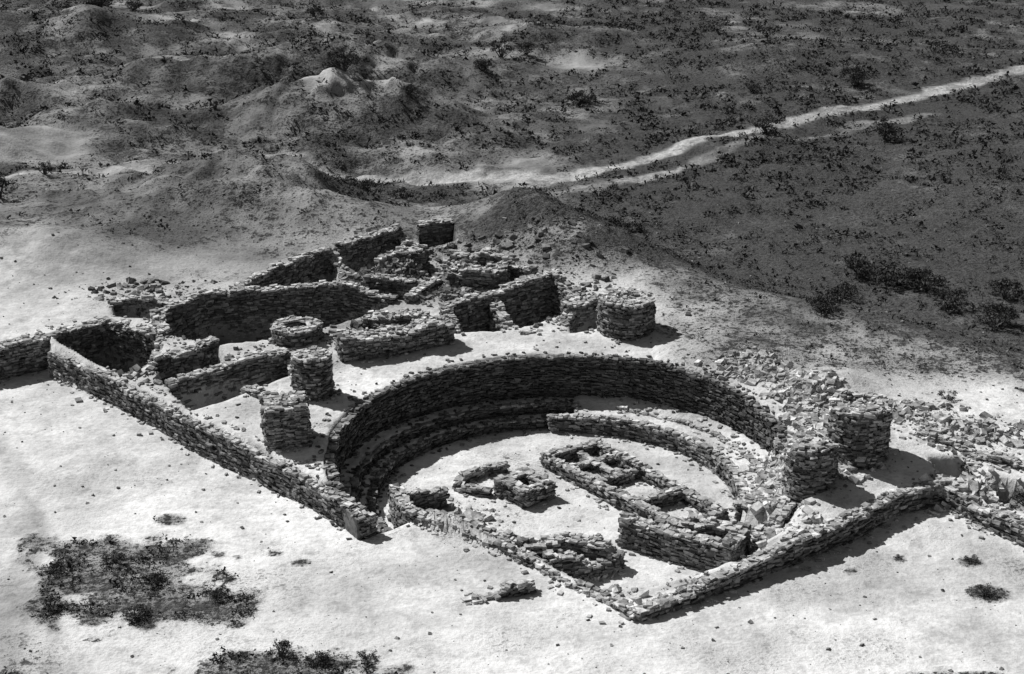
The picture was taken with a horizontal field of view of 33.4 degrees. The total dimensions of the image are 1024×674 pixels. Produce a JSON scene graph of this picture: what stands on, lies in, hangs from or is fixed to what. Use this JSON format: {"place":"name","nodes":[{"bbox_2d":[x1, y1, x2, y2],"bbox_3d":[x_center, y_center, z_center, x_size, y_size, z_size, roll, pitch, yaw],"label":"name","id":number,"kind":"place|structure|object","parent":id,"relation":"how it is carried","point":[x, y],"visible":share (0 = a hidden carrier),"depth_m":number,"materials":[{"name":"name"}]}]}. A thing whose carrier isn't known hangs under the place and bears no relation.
{"place":"outdoors","nodes":[
{"label":"outdoors","id":0,"kind":"place"},
{"bbox_2d":[0,0,1023,673],"bbox_3d":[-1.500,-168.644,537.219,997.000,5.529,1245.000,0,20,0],"label":"ground","id":1,"kind":"structure","parent":0,"point":[420,582],"depth_m":80.33,"materials":[{"name":"grey soil"}]},
{"bbox_2d":[0,170,19,196],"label":"desert shrub","id":2,"kind":"object","parent":1,"relation":"on","point":[3,182],"visible":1,"depth_m":92.73,"materials":[{"name":"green plant"}]},
{"bbox_2d":[35,161,54,174],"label":"desert shrub","id":3,"kind":"object","parent":1,"relation":"on","point":[43,165],"visible":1,"depth_m":98.47,"materials":[{"name":"black plant"}]},
{"bbox_2d":[41,561,63,575],"bbox_3d":[-15.367,7.755,57.083,0.775,0.428,0.782,-10,22,-25],"label":"desert shrub","id":4,"kind":"object","parent":1,"relation":"on","point":[52,572],"visible":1,"depth_m":57.03,"materials":[{"name":"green plant"}]},
{"bbox_2d":[42,595,64,612],"bbox_3d":[-14.764,8.539,54.860,0.695,0.465,0.930,-11,23,-28],"label":"desert shrub","id":5,"kind":"object","parent":1,"relation":"on","point":[51,600],"visible":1,"depth_m":54.77,"materials":[{"name":"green plant"}]},
{"bbox_2d":[0,315,170,385],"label":"ruined stone wall","id":6,"kind":"structure","parent":1,"relation":"on","point":[23,355],"depth_m":74.58,"materials":[{"name":"stone"}]},
{"bbox_2d":[82,0,114,7],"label":"desert shrub","id":7,"kind":"object","parent":1,"relation":"on","point":[101,3],"visible":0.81,"depth_m":160.79,"materials":[{"name":"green plant"}]},
{"bbox_2d":[101,550,125,566],"bbox_3d":[-13.523,7.459,57.836,0.880,0.518,0.970,0,20,0],"label":"desert shrub","id":8,"kind":"object","parent":1,"relation":"on","point":[115,559],"visible":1,"depth_m":57.74,"materials":[{"name":"grey plant"}]},
{"bbox_2d":[125,0,143,9],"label":"desert shrub","id":9,"kind":"object","parent":1,"relation":"on","point":[133,5],"visible":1,"depth_m":161.64,"materials":[{"name":"black plant"}]},
{"bbox_2d":[122,604,151,622],"bbox_3d":[-11.968,8.746,54.262,0.992,0.486,0.797,-15,25,-36],"label":"desert shrub","id":10,"kind":"object","parent":1,"relation":"on","point":[135,615],"visible":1,"depth_m":54.20,"materials":[{"name":"grey plant"}]},
{"bbox_2d":[107,292,172,318],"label":"ruined stone wall","id":11,"kind":"structure","parent":1,"relation":"on","point":[125,302],"depth_m":77.32,"materials":[{"name":"stone"}]},
{"bbox_2d":[141,570,169,583],"bbox_3d":[-11.798,7.965,56.505,0.811,0.411,0.864,17,26,39],"label":"desert shrub","id":12,"kind":"object","parent":1,"relation":"on","point":[154,578],"visible":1,"depth_m":56.50,"materials":[{"name":"black plant"}]},
{"bbox_2d":[134,336,178,381],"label":"rubble","id":13,"kind":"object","parent":1,"relation":"on","point":[158,343],"depth_m":72.56,"materials":[{"name":"stone"}]},
{"bbox_2d":[143,311,171,335],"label":"stone wall","id":14,"kind":"structure","parent":1,"relation":"on","point":[159,323],"depth_m":74.67,"materials":[{"name":"stone"}]},
{"bbox_2d":[149,336,219,384],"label":"ruined stone wall","id":15,"kind":"structure","parent":1,"relation":"on","point":[189,358],"depth_m":72.34,"materials":[{"name":"stone"}]},
{"bbox_2d":[37,350,377,539],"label":"ruined stone wall","id":16,"kind":"structure","parent":1,"relation":"on","point":[227,450],"depth_m":65.60,"materials":[{"name":"stone"}]},
{"bbox_2d":[203,584,230,601],"bbox_3d":[-9.535,8.328,55.514,0.847,0.442,0.837,-13,24,-31],"label":"desert shrub","id":17,"kind":"object","parent":1,"relation":"on","point":[216,594],"visible":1,"depth_m":55.49,"materials":[{"name":"grey plant"}]},
{"bbox_2d":[163,332,270,365],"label":"rubble","id":18,"kind":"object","parent":1,"relation":"on","point":[213,358],"depth_m":73.02,"materials":[{"name":"stone"}]},
{"bbox_2d":[164,347,293,408],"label":"ruined stone wall","id":19,"kind":"structure","parent":1,"relation":"on","point":[246,367],"depth_m":70.61,"materials":[{"name":"stone"}]},
{"bbox_2d":[235,384,283,404],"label":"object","id":20,"kind":"structure","parent":1,"relation":"on","point":[255,390],"depth_m":68.45,"materials":[{"name":"stone"}]},
{"bbox_2d":[149,280,397,342],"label":"ruined stone wall","id":21,"kind":"structure","parent":1,"relation":"on","point":[323,301],"depth_m":77.96,"materials":[{"name":"stone"}]},
{"bbox_2d":[229,246,333,289],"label":"ruined stone wall","id":22,"kind":"structure","parent":1,"relation":"on","point":[306,267],"depth_m":80.95,"materials":[{"name":"stone"}]},
{"bbox_2d":[265,639,298,661],"bbox_3d":[-6.901,9.539,51.999,1.036,0.563,1.021,10,22,26],"label":"desert shrub","id":23,"kind":"object","parent":1,"relation":"on","point":[284,645],"visible":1,"depth_m":51.97,"materials":[{"name":"grey plant"}]},
{"bbox_2d":[284,358,290,376],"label":"ruined stone wall","id":24,"kind":"structure","parent":1,"relation":"on","point":[287,362],"depth_m":71.55,"materials":[{"name":"stone"}]},
{"bbox_2d":[257,390,318,453],"bbox_3d":[-8.471,3.184,64.227,2.277,2.100,2.310,-9,22,-24],"label":"masonry","id":25,"kind":"object","parent":1,"relation":"on","point":[281,426],"visible":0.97,"depth_m":63.45,"materials":[{"name":"stone"}]},
{"bbox_2d":[270,391,298,406],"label":"top stones","id":26,"kind":"object","parent":25,"relation":"on","point":[290,398],"visible":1,"depth_m":63.76,"materials":[{"name":"stone"}]},
{"bbox_2d":[262,334,332,348],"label":"fallen stones","id":27,"kind":"object","parent":1,"relation":"on","point":[331,335],"visible":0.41,"depth_m":73.19,"materials":[{"name":"stone"}]},
{"bbox_2d":[278,423,317,454],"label":"fallen stones","id":28,"kind":"object","parent":1,"relation":"on","point":[288,447],"visible":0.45,"depth_m":63.51,"materials":[{"name":"stone"}]},
{"bbox_2d":[268,315,335,349],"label":"masonry","id":29,"kind":"object","parent":1,"relation":"on","point":[287,336],"visible":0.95,"depth_m":73.02,"materials":[{"name":"stone"}]},
{"bbox_2d":[289,325,304,328],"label":"top stones","id":30,"kind":"object","parent":29,"relation":"on","point":[293,326],"visible":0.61,"depth_m":73.92,"materials":[{"name":"stone"}]},
{"bbox_2d":[289,347,336,403],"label":"masonry","id":31,"kind":"object","parent":1,"relation":"on","point":[313,378],"visible":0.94,"depth_m":67.67,"materials":[{"name":"stone"}]},
{"bbox_2d":[294,345,327,359],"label":"top stones","id":32,"kind":"object","parent":31,"relation":"on","point":[313,349],"visible":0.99,"depth_m":67.96,"materials":[{"name":"stone"}]},
{"bbox_2d":[305,6,324,16],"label":"desert shrub","id":33,"kind":"object","parent":1,"relation":"on","point":[317,10],"visible":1,"depth_m":156.73,"materials":[{"name":"black plant"}]},
{"bbox_2d":[306,649,332,665],"bbox_3d":[-5.785,9.686,51.665,0.751,0.504,0.863,11,23,28],"label":"desert shrub","id":34,"kind":"object","parent":1,"relation":"on","point":[321,655],"visible":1,"depth_m":51.60,"materials":[{"name":"grey plant"}]},
{"bbox_2d":[289,372,356,403],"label":"fallen stones","id":35,"kind":"object","parent":1,"relation":"on","point":[339,394],"visible":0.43,"depth_m":68.50,"materials":[{"name":"stone"}]},
{"bbox_2d":[7,210,641,418],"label":"room rubble","id":36,"kind":"object","parent":1,"relation":"on","point":[405,267],"visible":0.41,"depth_m":79.66,"materials":[{"name":"stone"}]},
{"bbox_2d":[326,45,361,71],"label":"desert shrub","id":37,"kind":"object","parent":1,"relation":"on","point":[346,64],"visible":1,"depth_m":118.82,"materials":[{"name":"black plant"}]},
{"bbox_2d":[328,251,362,279],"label":"ruined stone wall","id":38,"kind":"structure","parent":1,"relation":"on","point":[338,265],"depth_m":82.01,"materials":[{"name":"stone"}]},
{"bbox_2d":[333,174,359,185],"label":"desert shrub","id":39,"kind":"object","parent":1,"relation":"on","point":[351,182],"visible":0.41,"depth_m":101.31,"materials":[{"name":"black plant"}]},
{"bbox_2d":[355,649,377,661],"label":"desert shrub","id":40,"kind":"object","parent":1,"relation":"on","point":[363,657],"visible":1,"depth_m":51.85,"materials":[{"name":"grey plant"}]},
{"bbox_2d":[352,178,384,191],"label":"desert shrub","id":41,"kind":"object","parent":1,"relation":"on","point":[365,186],"visible":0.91,"depth_m":99.83,"materials":[{"name":"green plant"}]},
{"bbox_2d":[333,223,404,269],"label":"ruined stone wall","id":42,"kind":"structure","parent":1,"relation":"on","point":[354,250],"depth_m":84.17,"materials":[{"name":"stone"}]},
{"bbox_2d":[362,273,418,299],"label":"ruined stone wall","id":43,"kind":"structure","parent":1,"relation":"on","point":[393,284],"depth_m":79.44,"materials":[{"name":"stone"}]},
{"bbox_2d":[333,315,456,363],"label":"ruined stone wall","id":44,"kind":"structure","parent":1,"relation":"on","point":[423,333],"depth_m":72.04,"materials":[{"name":"stone"}]},
{"bbox_2d":[361,306,430,328],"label":"ruined stone wall","id":45,"kind":"structure","parent":1,"relation":"on","point":[403,315],"depth_m":74.83,"materials":[{"name":"stone"}]},
{"bbox_2d":[373,244,429,268],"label":"ruined stone wall","id":46,"kind":"structure","parent":1,"relation":"on","point":[419,253],"depth_m":81.48,"materials":[{"name":"stone"}]},
{"bbox_2d":[389,187,417,198],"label":"desert shrub","id":47,"kind":"object","parent":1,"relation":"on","point":[406,194],"visible":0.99,"depth_m":101.14,"materials":[{"name":"black plant"}]},
{"bbox_2d":[401,83,417,93],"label":"desert shrub","id":48,"kind":"object","parent":1,"relation":"on","point":[410,87],"visible":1,"depth_m":117.94,"materials":[{"name":"black plant"}]},
{"bbox_2d":[396,234,432,247],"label":"ruined stone wall","id":49,"kind":"structure","parent":1,"relation":"on","point":[404,240],"depth_m":85.13,"materials":[{"name":"stone"}]},
{"bbox_2d":[403,272,443,303],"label":"ruined stone wall","id":50,"kind":"structure","parent":1,"relation":"on","point":[412,295],"depth_m":78.62,"materials":[{"name":"stone"}]},
{"bbox_2d":[416,218,454,247],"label":"ruined stone wall","id":51,"kind":"structure","parent":1,"relation":"on","point":[433,230],"depth_m":86.79,"materials":[{"name":"stone"}]},
{"bbox_2d":[439,306,460,333],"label":"stone wall","id":52,"kind":"structure","parent":1,"relation":"on","point":[448,313],"depth_m":75.14,"materials":[{"name":"stone"}]},
{"bbox_2d":[442,247,510,290],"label":"ruined stone wall","id":53,"kind":"structure","parent":1,"relation":"on","point":[495,272],"depth_m":79.53,"materials":[{"name":"stone"}]},
{"bbox_2d":[473,58,496,70],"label":"desert shrub","id":54,"kind":"object","parent":1,"relation":"on","point":[485,63],"visible":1,"depth_m":133.05,"materials":[{"name":"black plant"}]},
{"bbox_2d":[460,578,536,604],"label":"ruined stone wall","id":55,"kind":"structure","parent":1,"relation":"on","point":[511,587],"depth_m":55.64,"materials":[{"name":"stone"}]},
{"bbox_2d":[438,268,562,331],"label":"ruined stone wall","id":56,"kind":"structure","parent":1,"relation":"on","point":[524,299],"depth_m":77.78,"materials":[{"name":"stone"}]},
{"bbox_2d":[489,35,514,57],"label":"desert shrub","id":57,"kind":"object","parent":1,"relation":"on","point":[492,43],"visible":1,"depth_m":140.98,"materials":[{"name":"grey plant"}]},
{"bbox_2d":[487,297,518,331],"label":"ruined stone wall","id":58,"kind":"structure","parent":1,"relation":"on","point":[499,319],"depth_m":76.27,"materials":[{"name":"stone"}]},
{"bbox_2d":[0,153,1017,673],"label":"loose stones","id":59,"kind":"object","parent":1,"relation":"on","point":[750,621],"visible":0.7,"depth_m":67.39,"materials":[{"name":"stone"}]},
{"bbox_2d":[386,483,636,624],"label":"ruined stone wall","id":60,"kind":"structure","parent":1,"relation":"on","point":[403,510],"depth_m":58.31,"materials":[{"name":"stone"}]},
{"bbox_2d":[0,0,1023,673],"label":"grass","id":61,"kind":"structure","parent":1,"relation":"on","point":[624,24],"depth_m":116.41,"materials":[{"name":"grey plant"}]},
{"bbox_2d":[508,261,538,281],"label":"ruined stone wall","id":62,"kind":"structure","parent":1,"relation":"on","point":[516,270],"depth_m":80.38,"materials":[{"name":"stone"}]},
{"bbox_2d":[514,41,536,54],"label":"desert shrub","id":63,"kind":"object","parent":1,"relation":"on","point":[526,47],"visible":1,"depth_m":142.07,"materials":[{"name":"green plant"}]},
{"bbox_2d":[519,318,572,335],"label":"rubble","id":64,"kind":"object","parent":1,"relation":"on","point":[565,322],"depth_m":74.64,"materials":[{"name":"stone"}]},
{"bbox_2d":[308,348,800,585],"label":"great kiva","id":65,"kind":"structure","parent":1,"relation":"on","point":[712,537],"depth_m":67.46,"materials":[{"name":"stone"}]},
{"bbox_2d":[551,269,582,332],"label":"ruined stone wall","id":66,"kind":"structure","parent":1,"relation":"on","point":[562,289],"depth_m":77.99,"materials":[{"name":"stone"}]},
{"bbox_2d":[560,294,598,332],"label":"ruined stone wall","id":67,"kind":"structure","parent":1,"relation":"on","point":[584,305],"depth_m":76.48,"materials":[{"name":"stone"}]},
{"bbox_2d":[564,89,597,103],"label":"desert shrub","id":68,"kind":"object","parent":1,"relation":"on","point":[573,97],"visible":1,"depth_m":126.66,"materials":[{"name":"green plant"}]},
{"bbox_2d":[603,214,625,227],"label":"desert shrub","id":69,"kind":"object","parent":1,"relation":"on","point":[613,219],"visible":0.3,"depth_m":92.09,"materials":[{"name":"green plant"}]},
{"bbox_2d":[584,286,658,343],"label":"masonry","id":70,"kind":"object","parent":1,"relation":"on","point":[616,321],"visible":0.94,"depth_m":73.56,"materials":[{"name":"stone"}]},
{"bbox_2d":[603,288,652,304],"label":"top stones","id":71,"kind":"object","parent":70,"relation":"on","point":[623,296],"visible":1,"depth_m":74.18,"materials":[{"name":"stone"}]},
{"bbox_2d":[618,221,646,232],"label":"desert shrub","id":72,"kind":"object","parent":1,"relation":"on","point":[638,226],"visible":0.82,"depth_m":93.66,"materials":[{"name":"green plant"}]},
{"bbox_2d":[583,311,690,352],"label":"fallen stones","id":73,"kind":"object","parent":1,"relation":"on","point":[675,329],"visible":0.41,"depth_m":74.32,"materials":[{"name":"stone"}]},
{"bbox_2d":[434,345,1023,604],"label":"wall rubble","id":74,"kind":"object","parent":1,"relation":"on","point":[796,385],"depth_m":65.02,"materials":[{"name":"stone"}]},
{"bbox_2d":[743,80,760,91],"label":"desert shrub","id":75,"kind":"object","parent":1,"relation":"on","point":[750,87],"visible":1,"depth_m":127.89,"materials":[{"name":"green plant"}]},
{"bbox_2d":[751,115,780,134],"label":"desert shrub","id":76,"kind":"object","parent":1,"relation":"on","point":[764,127],"visible":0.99,"depth_m":114.40,"materials":[{"name":"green plant"}]},
{"bbox_2d":[631,471,951,621],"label":"ruined stone wall","id":77,"kind":"structure","parent":1,"relation":"on","point":[797,546],"depth_m":57.93,"materials":[{"name":"stone"}]},
{"bbox_2d":[771,440,845,507],"bbox_3d":[10.785,4.892,61.575,2.073,2.813,2.067,-11,23,-28],"label":"masonry","id":78,"kind":"object","parent":1,"relation":"on","point":[815,470],"visible":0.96,"depth_m":60.83,"materials":[{"name":"stone"}]},
{"bbox_2d":[786,435,829,456],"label":"top stones","id":79,"kind":"object","parent":78,"relation":"on","point":[805,440],"visible":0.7,"depth_m":61.55,"materials":[{"name":"stone"}]},
{"bbox_2d":[774,478,850,510],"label":"fallen stones","id":80,"kind":"object","parent":1,"relation":"on","point":[829,495],"visible":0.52,"depth_m":60.87,"materials":[{"name":"stone"}]},
{"bbox_2d":[805,292,839,313],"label":"desert shrub","id":81,"kind":"object","parent":1,"relation":"on","point":[827,303],"visible":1,"depth_m":76.41,"materials":[{"name":"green plant"}]},
{"bbox_2d":[825,282,860,299],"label":"desert shrub","id":82,"kind":"object","parent":1,"relation":"on","point":[846,290],"visible":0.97,"depth_m":83.08,"materials":[{"name":"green plant"}]},
{"bbox_2d":[839,65,872,84],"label":"desert shrub","id":83,"kind":"object","parent":1,"relation":"on","point":[855,77],"visible":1,"depth_m":130.76,"materials":[{"name":"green plant"}]},
{"bbox_2d":[823,388,896,474],"bbox_3d":[12.630,3.456,63.088,2.843,2.750,2.752,16,25,37],"label":"masonry","id":84,"kind":"object","parent":1,"relation":"on","point":[861,437],"visible":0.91,"depth_m":62.14,"materials":[{"name":"stone"}]},
{"bbox_2d":[838,396,883,412],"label":"top stones","id":85,"kind":"object","parent":84,"relation":"on","point":[859,402],"visible":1,"depth_m":62.45,"materials":[{"name":"stone"}]},
{"bbox_2d":[843,254,888,277],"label":"desert shrub","id":86,"kind":"object","parent":1,"relation":"on","point":[858,265],"visible":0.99,"depth_m":86.39,"materials":[{"name":"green plant"}]},
{"bbox_2d":[822,437,920,488],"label":"fallen stones","id":87,"kind":"object","parent":1,"relation":"on","point":[880,464],"visible":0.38,"depth_m":62.86,"materials":[{"name":"stone"}]},
{"bbox_2d":[872,115,898,139],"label":"desert shrub","id":88,"kind":"object","parent":1,"relation":"on","point":[885,126],"visible":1,"depth_m":114.02,"materials":[{"name":"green plant"}]},
{"bbox_2d":[870,258,918,285],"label":"desert shrub","id":89,"kind":"object","parent":1,"relation":"on","point":[886,275],"visible":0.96,"depth_m":84.88,"materials":[{"name":"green plant"}]},
{"bbox_2d":[903,266,950,290],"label":"desert shrub","id":90,"kind":"object","parent":1,"relation":"on","point":[938,280],"visible":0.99,"depth_m":84.37,"materials":[{"name":"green plant"}]},
{"bbox_2d":[937,389,957,400],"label":"desert shrub","id":91,"kind":"object","parent":1,"relation":"on","point":[949,397],"visible":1,"depth_m":67.30,"materials":[{"name":"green plant"}]},
{"bbox_2d":[928,287,971,310],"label":"desert shrub","id":92,"kind":"object","parent":1,"relation":"on","point":[943,298],"visible":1,"depth_m":81.63,"materials":[{"name":"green plant"}]},
{"bbox_2d":[890,418,1023,472],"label":"ruined stone wall","id":93,"kind":"structure","parent":1,"relation":"on","point":[1011,461],"depth_m":63.36,"materials":[{"name":"stone"}]},
{"bbox_2d":[964,554,979,562],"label":"desert shrub","id":94,"kind":"object","parent":1,"relation":"on","point":[972,559],"visible":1,"depth_m":57.84,"materials":[{"name":"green plant"}]},
{"bbox_2d":[958,451,1001,501],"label":"ruined stone wall","id":95,"kind":"structure","parent":1,"relation":"on","point":[970,466],"depth_m":62.56,"materials":[{"name":"stone"}]},
{"bbox_2d":[939,475,1023,551],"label":"ruined stone wall","id":96,"kind":"structure","parent":1,"relation":"on","point":[1002,521],"depth_m":59.87,"materials":[{"name":"stone"}]},
{"bbox_2d":[974,583,997,595],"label":"desert shrub","id":97,"kind":"object","parent":1,"relation":"on","point":[982,587],"visible":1,"depth_m":55.71,"materials":[{"name":"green plant"}]},
{"bbox_2d":[974,300,1019,327],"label":"desert shrub","id":98,"kind":"object","parent":1,"relation":"on","point":[1005,309],"visible":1,"depth_m":79.17,"materials":[{"name":"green plant"}]},
{"bbox_2d":[984,277,1023,298],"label":"desert shrub","id":99,"kind":"object","parent":1,"relation":"on","point":[1002,286],"visible":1,"depth_m":83.10,"materials":[{"name":"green plant"}]},
{"bbox_2d":[1009,487,1023,509],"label":"desert shrub","id":100,"kind":"object","parent":1,"relation":"on","point":[1019,495],"visible":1,"depth_m":61.17,"materials":[{"name":"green plant"}]}
]}

